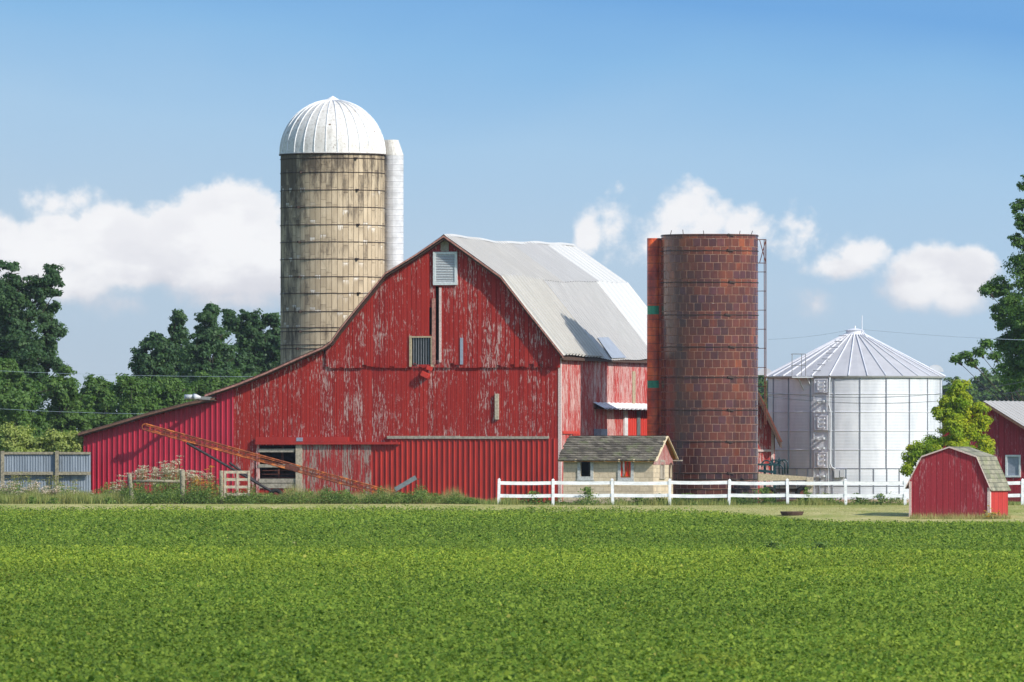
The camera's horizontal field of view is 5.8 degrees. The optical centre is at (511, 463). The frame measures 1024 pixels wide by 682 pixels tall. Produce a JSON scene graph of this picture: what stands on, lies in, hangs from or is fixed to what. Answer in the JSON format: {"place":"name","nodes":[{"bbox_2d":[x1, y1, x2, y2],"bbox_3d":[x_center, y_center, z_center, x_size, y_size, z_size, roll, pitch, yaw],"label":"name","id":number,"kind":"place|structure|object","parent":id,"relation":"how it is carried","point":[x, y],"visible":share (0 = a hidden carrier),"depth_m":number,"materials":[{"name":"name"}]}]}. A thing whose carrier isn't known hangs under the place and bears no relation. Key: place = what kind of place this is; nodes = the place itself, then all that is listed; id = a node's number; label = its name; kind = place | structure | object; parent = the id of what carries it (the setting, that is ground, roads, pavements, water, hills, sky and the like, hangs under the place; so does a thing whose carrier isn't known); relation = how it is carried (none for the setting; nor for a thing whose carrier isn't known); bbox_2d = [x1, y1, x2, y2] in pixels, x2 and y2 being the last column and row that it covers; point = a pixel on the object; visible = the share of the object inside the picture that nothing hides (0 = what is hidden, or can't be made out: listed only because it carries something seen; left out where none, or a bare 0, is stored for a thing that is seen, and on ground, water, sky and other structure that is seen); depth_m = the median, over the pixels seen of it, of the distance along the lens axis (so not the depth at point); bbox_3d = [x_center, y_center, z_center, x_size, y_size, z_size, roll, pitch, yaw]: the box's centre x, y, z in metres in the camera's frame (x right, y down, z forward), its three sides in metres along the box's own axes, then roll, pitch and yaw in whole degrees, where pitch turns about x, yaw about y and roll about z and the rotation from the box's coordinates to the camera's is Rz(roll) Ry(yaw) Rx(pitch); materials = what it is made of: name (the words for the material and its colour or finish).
{"place":"outdoors","nodes":[
{"label":"outdoors","id":0,"kind":"place"},
{"bbox_2d":[0,488,136,503],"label":"verge grass","id":1,"kind":"structure","parent":0,"point":[81,497],"depth_m":447.91,"materials":[{"name":"green plant"}]},
{"bbox_2d":[10,409,133,413],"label":"power line","id":2,"kind":"object","parent":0,"point":[80,412],"visible":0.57,"depth_m":507.00,"materials":[{"name":"metal"}]},
{"bbox_2d":[12,371,252,376],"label":"power line","id":3,"kind":"object","parent":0,"point":[147,375],"visible":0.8,"depth_m":507.00,"materials":[{"name":"metal"}]},
{"bbox_2d":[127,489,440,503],"bbox_3d":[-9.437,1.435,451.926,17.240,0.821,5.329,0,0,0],"label":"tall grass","id":4,"kind":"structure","parent":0,"point":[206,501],"depth_m":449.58,"materials":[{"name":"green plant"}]},
{"bbox_2d":[24,526,993,679],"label":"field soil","id":5,"kind":"structure","parent":0,"point":[416,648],"depth_m":145.02,"materials":[{"name":"brown soil"}]},
{"bbox_2d":[0,503,1023,681],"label":"bean field","id":6,"kind":"structure","parent":5,"relation":"on","point":[363,594],"depth_m":171.76,"materials":[{"name":"green plant"}]},
{"bbox_2d":[0,503,1023,516],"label":"mown track","id":7,"kind":"structure","parent":0,"point":[791,508],"depth_m":439.05,"materials":[{"name":"green plant"}]},
{"bbox_2d":[26,495,41,503],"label":"leafy plant","id":8,"kind":"object","parent":7,"relation":"on","point":[31,499],"visible":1,"depth_m":444.95,"materials":[{"name":"green plant"}]},
{"bbox_2d":[780,511,803,515],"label":"fire ring","id":9,"kind":"object","parent":7,"relation":"on","point":[790,513],"visible":0.99,"depth_m":429.60,"materials":[{"name":"brown metal"}]},
{"bbox_2d":[0,0,1023,430],"label":"sky","id":10,"kind":"structure","parent":0,"point":[875,148],"materials":[{"name":"blue"}]},
{"bbox_2d":[479,496,1022,504],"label":"fence line grass","id":11,"kind":"structure","parent":0,"point":[509,501],"depth_m":446.24,"materials":[{"name":"green plant"}]},
{"bbox_2d":[758,392,781,503],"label":"red gambrel building","id":12,"kind":"structure","parent":0,"point":[768,433],"depth_m":464.01,"materials":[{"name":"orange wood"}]},
{"bbox_2d":[768,331,842,339],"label":"power line","id":13,"kind":"object","parent":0,"point":[807,336],"visible":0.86,"depth_m":506.99,"materials":[{"name":"metal"}]},
{"bbox_2d":[759,381,1023,397],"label":"power line","id":14,"kind":"object","parent":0,"point":[896,396],"visible":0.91,"depth_m":458.99,"materials":[{"name":"metal"}]},
{"bbox_2d":[759,390,1023,403],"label":"power line","id":15,"kind":"object","parent":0,"point":[885,403],"visible":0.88,"depth_m":458.99,"materials":[{"name":"metal"}]},
{"bbox_2d":[782,516,1023,524],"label":"lawn","id":16,"kind":"structure","parent":0,"point":[896,518],"depth_m":424.87,"materials":[{"name":"green plant"}]},
{"bbox_2d":[669,505,1022,522],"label":"lawn grass","id":17,"kind":"structure","parent":16,"relation":"on","point":[826,511],"depth_m":436.69,"materials":[{"name":"green plant"}]},
{"bbox_2d":[905,446,1010,516],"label":"garden shed","id":18,"kind":"structure","parent":16,"relation":"on","point":[949,480],"depth_m":427.20,"materials":[{"name":"red wood"}]},
{"bbox_2d":[982,505,1004,518],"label":"rusty dock weed","id":19,"kind":"object","parent":16,"relation":"on","point":[990,517],"visible":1,"depth_m":425.51,"materials":[{"name":"brown plant"}]},
{"bbox_2d":[862,329,1017,339],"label":"power line","id":20,"kind":"object","parent":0,"point":[940,335],"visible":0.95,"depth_m":506.99,"materials":[{"name":"metal"}]},
{"bbox_2d":[909,511,1010,518],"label":"shed fringe grass","id":21,"kind":"structure","parent":0,"point":[969,516],"depth_m":425.51,"materials":[{"name":"green plant"}]},
{"bbox_3d":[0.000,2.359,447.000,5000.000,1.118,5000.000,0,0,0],"label":"ground","id":22,"kind":"structure","parent":0,"visible":0},
{"bbox_2d":[0,421,41,451],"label":"shrub","id":23,"kind":"object","parent":22,"relation":"on","point":[16,439],"visible":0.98,"depth_m":460.59,"materials":[{"name":"green plant"}]},
{"bbox_2d":[0,358,48,451],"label":"broadleaf tree","id":24,"kind":"object","parent":22,"relation":"on","point":[17,392],"visible":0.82,"depth_m":541.19,"materials":[{"name":"green plant"}]},
{"bbox_2d":[0,260,68,430],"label":"broadleaf tree","id":25,"kind":"object","parent":22,"relation":"on","point":[27,349],"visible":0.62,"depth_m":566.27,"materials":[{"name":"green plant"}]},
{"bbox_2d":[0,451,90,492],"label":"panel fence","id":26,"kind":"object","parent":22,"relation":"on","point":[65,466],"visible":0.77,"depth_m":459.00,"materials":[{"name":"grey metal"}]},
{"bbox_2d":[7,471,83,493],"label":"yellow weeds","id":27,"kind":"object","parent":22,"relation":"on","point":[56,480],"visible":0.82,"depth_m":454.22,"materials":[{"name":"green plant"}]},
{"bbox_2d":[0,480,94,496],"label":"white wildflowers","id":28,"kind":"object","parent":22,"relation":"on","point":[47,490],"visible":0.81,"depth_m":451.56,"materials":[{"name":"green plant"}]},
{"bbox_2d":[30,427,73,451],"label":"shrub","id":29,"kind":"object","parent":22,"relation":"on","point":[53,441],"visible":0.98,"depth_m":460.56,"materials":[{"name":"green plant"}]},
{"bbox_2d":[47,497,58,503],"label":"leafy plant","id":30,"kind":"object","parent":22,"relation":"on","point":[51,499],"visible":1,"depth_m":444.94,"materials":[{"name":"green plant"}]},
{"bbox_2d":[0,482,117,497],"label":"verge weeds","id":31,"kind":"object","parent":22,"relation":"on","point":[66,490],"visible":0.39,"depth_m":451.23,"materials":[{"name":"plant"}]},
{"bbox_2d":[32,365,96,437],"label":"broadleaf tree","id":32,"kind":"object","parent":22,"relation":"on","point":[62,394],"visible":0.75,"depth_m":547.33,"materials":[{"name":"green plant"}]},
{"bbox_2d":[58,430,83,451],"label":"shrub","id":33,"kind":"object","parent":22,"relation":"on","point":[75,441],"visible":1,"depth_m":460.76,"materials":[{"name":"green plant"}]},
{"bbox_2d":[76,373,122,428],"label":"broadleaf tree","id":34,"kind":"object","parent":22,"relation":"on","point":[104,403],"visible":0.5,"depth_m":553.14,"materials":[{"name":"green plant"}]},
{"bbox_2d":[103,497,115,503],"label":"leafy plant","id":35,"kind":"object","parent":22,"relation":"on","point":[109,500],"visible":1,"depth_m":444.94,"materials":[{"name":"green plant"}]},
{"bbox_2d":[128,474,133,503],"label":"wooden post","id":36,"kind":"object","parent":22,"relation":"on","point":[130,480],"visible":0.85,"depth_m":448.42,"materials":[{"name":"beige wood"}]},
{"bbox_2d":[108,373,161,421],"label":"broadleaf tree","id":37,"kind":"object","parent":22,"relation":"on","point":[137,399],"visible":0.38,"depth_m":541.59,"materials":[{"name":"green plant"}]},
{"bbox_2d":[127,308,194,400],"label":"broadleaf tree","id":38,"kind":"object","parent":22,"relation":"on","point":[162,359],"visible":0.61,"depth_m":596.51,"materials":[{"name":"green plant"}]},
{"bbox_2d":[107,455,215,499],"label":"wildflower weeds","id":39,"kind":"object","parent":22,"relation":"on","point":[166,471],"visible":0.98,"depth_m":451.15,"materials":[{"name":"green plant"}]},
{"bbox_2d":[147,375,195,409],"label":"broadleaf tree","id":40,"kind":"object","parent":22,"relation":"on","point":[173,391],"visible":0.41,"depth_m":547.25,"materials":[{"name":"green plant"}]},
{"bbox_2d":[180,470,184,503],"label":"wooden post","id":41,"kind":"object","parent":22,"relation":"on","point":[182,477],"visible":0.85,"depth_m":448.41,"materials":[{"name":"grey wood"}]},
{"bbox_2d":[133,480,179,482],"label":"log rail","id":42,"kind":"object","parent":41,"relation":"attached to","point":[151,481],"visible":1,"depth_m":448.45,"materials":[{"name":"grey wood"}]},
{"bbox_2d":[186,466,231,501],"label":"orange wildflowers","id":43,"kind":"object","parent":22,"relation":"on","point":[199,482],"visible":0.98,"depth_m":450.43,"materials":[{"name":"green plant"}]},
{"bbox_2d":[175,301,249,399],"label":"broadleaf tree","id":44,"kind":"object","parent":22,"relation":"on","point":[204,345],"visible":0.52,"depth_m":586.42,"materials":[{"name":"green plant"}]},
{"bbox_2d":[185,369,257,399],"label":"broadleaf tree","id":45,"kind":"object","parent":22,"relation":"on","point":[202,386],"visible":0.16,"depth_m":553.32,"materials":[{"name":"green plant"}]},
{"bbox_2d":[219,471,223,503],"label":"wooden post","id":46,"kind":"object","parent":22,"relation":"on","point":[221,481],"visible":0.85,"depth_m":448.42,"materials":[{"name":"grey wood"}]},
{"bbox_2d":[188,480,216,499],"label":"wire fence","id":47,"kind":"object","parent":46,"relation":"attached to","point":[203,485],"visible":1,"depth_m":448.50,"materials":[{"name":"orange metal"}]},
{"bbox_2d":[224,471,249,496],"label":"board gate","id":48,"kind":"structure","parent":46,"relation":"attached to","point":[237,479],"depth_m":448.45,"materials":[{"name":"white wood"}]},
{"bbox_2d":[220,308,280,378],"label":"broadleaf tree","id":49,"kind":"object","parent":22,"relation":"on","point":[259,352],"visible":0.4,"depth_m":601.51,"materials":[{"name":"green plant"}]},
{"bbox_2d":[141,423,394,496],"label":"hay elevator","id":50,"kind":"object","parent":22,"relation":"on","point":[288,466],"visible":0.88,"depth_m":451.76,"materials":[{"name":"red metal"}]},
{"bbox_2d":[101,475,479,503],"bbox_3d":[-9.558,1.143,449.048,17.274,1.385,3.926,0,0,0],"label":"leafy weeds","id":51,"kind":"object","parent":22,"relation":"on","point":[190,496],"visible":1,"depth_m":448.06,"materials":[{"name":"green plant"}]},
{"bbox_2d":[279,96,403,363],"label":"concrete silo","id":52,"kind":"object","parent":22,"relation":"on","point":[342,207],"visible":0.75,"depth_m":470.03,"materials":[{"name":"concrete"}]},
{"bbox_2d":[78,234,646,503],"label":"barn","id":53,"kind":"structure","parent":22,"relation":"on","point":[475,367],"depth_m":457.26,"materials":[{"name":"wood"}]},
{"bbox_2d":[184,394,212,399],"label":"yard lamp","id":54,"kind":"object","parent":53,"relation":"attached to","point":[193,396],"visible":1,"depth_m":457.56,"materials":[{"name":"grey metal"}]},
{"bbox_2d":[302,444,370,495],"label":"sliding door","id":55,"kind":"structure","parent":53,"relation":"in","point":[350,461],"depth_m":457.57,"materials":[{"name":"red wood"}]},
{"bbox_2d":[409,336,433,366],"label":"hay window","id":56,"kind":"structure","parent":53,"relation":"in","point":[420,347],"depth_m":456.68,"materials":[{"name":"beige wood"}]},
{"bbox_2d":[628,410,646,435],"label":"side door","id":57,"kind":"structure","parent":53,"relation":"in","point":[637,419],"depth_m":468.20,"materials":[{"name":"red metal"}]},
{"bbox_2d":[394,476,420,494],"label":"hopper chute","id":58,"kind":"object","parent":22,"relation":"on","point":[405,483],"visible":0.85,"depth_m":450.24,"materials":[{"name":"grey metal"}]},
{"bbox_2d":[513,490,548,504],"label":"leafy plant","id":59,"kind":"object","parent":22,"relation":"on","point":[534,499],"visible":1,"depth_m":446.62,"materials":[{"name":"green plant"}]},
{"bbox_2d":[573,487,598,504],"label":"leafy plant","id":60,"kind":"object","parent":22,"relation":"on","point":[587,490],"visible":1,"depth_m":445.94,"materials":[{"name":"green plant"}]},
{"bbox_2d":[557,436,682,504],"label":"milk house","id":61,"kind":"structure","parent":22,"relation":"on","point":[623,458],"depth_m":448.96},
{"bbox_2d":[577,462,593,480],"bbox_3d":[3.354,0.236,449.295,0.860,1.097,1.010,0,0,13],"label":"window frame","id":62,"kind":"structure","parent":61,"relation":"in","point":[585,470],"depth_m":448.94,"materials":[{"name":"white wood"}]},
{"bbox_2d":[617,462,633,481],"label":"window frame","id":63,"kind":"structure","parent":61,"relation":"in","point":[625,470],"depth_m":448.50,"materials":[{"name":"white paint"}]},
{"bbox_2d":[659,460,665,478],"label":"side window","id":64,"kind":"structure","parent":61,"relation":"in","point":[662,467],"depth_m":450.26,"materials":[{"name":"grey wood"}]},
{"bbox_2d":[669,463,672,480],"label":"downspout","id":65,"kind":"object","parent":61,"relation":"hanging from","point":[671,464],"visible":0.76,"depth_m":451.49,"materials":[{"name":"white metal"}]},
{"bbox_2d":[610,497,648,503],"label":"leafy plant","id":66,"kind":"object","parent":22,"relation":"on","point":[636,498],"visible":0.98,"depth_m":447.23,"materials":[{"name":"green plant"}]},
{"bbox_2d":[673,493,701,503],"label":"leafy plant","id":67,"kind":"object","parent":22,"relation":"on","point":[688,499],"visible":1,"depth_m":446.99,"materials":[{"name":"green plant"}]},
{"bbox_2d":[503,491,908,504],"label":"fence line weeds","id":68,"kind":"object","parent":22,"relation":"on","point":[750,500],"visible":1,"depth_m":447.53,"materials":[{"name":"green plant"}]},
{"bbox_2d":[647,230,765,502],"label":"tile silo","id":69,"kind":"object","parent":22,"relation":"on","point":[702,352],"visible":0.91,"depth_m":454.58,"materials":[{"name":"brown tile"}]},
{"bbox_2d":[699,498,740,503],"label":"leafy plant","id":70,"kind":"object","parent":22,"relation":"on","point":[714,499],"visible":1,"depth_m":446.97,"materials":[{"name":"green plant"}]},
{"bbox_2d":[497,478,1023,504],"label":"rail fence","id":71,"kind":"object","parent":22,"relation":"on","point":[729,482],"visible":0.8,"depth_m":446.48,"materials":[{"name":"white paint"}]},
{"bbox_2d":[758,375,766,406],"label":"broadleaf tree","id":72,"kind":"object","parent":22,"relation":"on","point":[761,383],"visible":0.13,"depth_m":1245.53,"materials":[{"name":"green plant"}]},
{"bbox_2d":[749,487,784,503],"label":"leafy plant","id":73,"kind":"object","parent":22,"relation":"on","point":[764,492],"visible":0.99,"depth_m":447.44,"materials":[{"name":"green plant"}]},
{"bbox_2d":[758,458,787,502],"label":"green cultivator","id":74,"kind":"object","parent":22,"relation":"on","point":[771,464],"visible":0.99,"depth_m":453.64,"materials":[{"name":"metal"}]},
{"bbox_2d":[764,541,784,549],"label":"leafy plant","id":75,"kind":"object","parent":22,"relation":"on","point":[774,543],"visible":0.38,"depth_m":285.95,"materials":[{"name":"green plant"}]},
{"bbox_2d":[757,473,812,500],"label":"flat wagon","id":76,"kind":"object","parent":22,"relation":"on","point":[774,477],"visible":0.53,"depth_m":451.00,"materials":[{"name":"beige wood"}]},
{"bbox_2d":[801,487,811,503],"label":"leafy plant","id":77,"kind":"object","parent":22,"relation":"on","point":[806,494],"visible":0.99,"depth_m":446.54,"materials":[{"name":"green plant"}]},
{"bbox_2d":[806,541,830,549],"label":"leafy plant","id":78,"kind":"object","parent":22,"relation":"on","point":[821,545],"visible":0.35,"depth_m":272.89,"materials":[{"name":"green plant"}]},
{"bbox_2d":[800,492,842,502],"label":"leafy plant","id":79,"kind":"object","parent":22,"relation":"on","point":[829,499],"visible":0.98,"depth_m":447.28,"materials":[{"name":"green plant"}]},
{"bbox_2d":[758,326,945,502],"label":"grain bin","id":80,"kind":"object","parent":22,"relation":"on","point":[827,439],"visible":0.7,"depth_m":473.46,"materials":[{"name":"metal"}]},
{"bbox_2d":[814,379,827,392],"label":"hatch door","id":81,"kind":"structure","parent":80,"relation":"in","point":[820,385],"depth_m":473.14,"materials":[{"name":"metal"}]},
{"bbox_2d":[814,415,827,429],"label":"hatch door","id":82,"kind":"structure","parent":80,"relation":"in","point":[820,421],"depth_m":473.14,"materials":[{"name":"metal"}]},
{"bbox_2d":[814,452,827,467],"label":"hatch door","id":83,"kind":"structure","parent":80,"relation":"in","point":[820,458],"depth_m":473.14,"materials":[{"name":"metal"}]},
{"bbox_2d":[845,493,865,504],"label":"leafy plant","id":84,"kind":"object","parent":22,"relation":"on","point":[859,499],"visible":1,"depth_m":446.63,"materials":[{"name":"green plant"}]},
{"bbox_2d":[873,493,889,504],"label":"leafy plant","id":85,"kind":"object","parent":22,"relation":"on","point":[880,499],"visible":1,"depth_m":446.43,"materials":[{"name":"green plant"}]},
{"bbox_2d":[899,379,995,476],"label":"maple tree","id":86,"kind":"object","parent":22,"relation":"on","point":[964,428],"visible":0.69,"depth_m":450.74,"materials":[{"name":"green plant"}]},
{"bbox_2d":[942,376,984,425],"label":"broadleaf tree","id":87,"kind":"object","parent":22,"relation":"on","point":[972,391],"visible":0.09,"depth_m":1245.77,"materials":[{"name":"green plant"}]},
{"bbox_2d":[942,400,1023,501],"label":"red outbuilding","id":88,"kind":"structure","parent":22,"relation":"on","point":[1005,428],"depth_m":492.50,"materials":[{"name":"red wood"}]},
{"bbox_2d":[1005,455,1020,476],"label":"window frame","id":89,"kind":"structure","parent":88,"relation":"in","point":[1012,462],"depth_m":492.34,"materials":[{"name":"white wood"}]},
{"bbox_2d":[949,337,1023,400],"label":"broadleaf tree","id":90,"kind":"object","parent":22,"relation":"on","point":[971,361],"visible":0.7,"depth_m":536.88,"materials":[{"name":"green plant"}]},
{"bbox_2d":[970,367,1008,404],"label":"broadleaf tree","id":91,"kind":"object","parent":22,"relation":"on","point":[983,380],"visible":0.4,"depth_m":1245.01,"materials":[{"name":"green plant"}]},
{"bbox_2d":[977,175,1023,400],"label":"broadleaf tree","id":92,"kind":"object","parent":22,"relation":"on","point":[1010,306],"visible":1,"depth_m":520.54,"materials":[{"name":"green plant"}]},
{"bbox_2d":[992,374,1023,400],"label":"broadleaf tree","id":93,"kind":"object","parent":22,"relation":"on","point":[1008,394],"visible":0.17,"depth_m":1244.96,"materials":[{"name":"green plant"}]}
]}

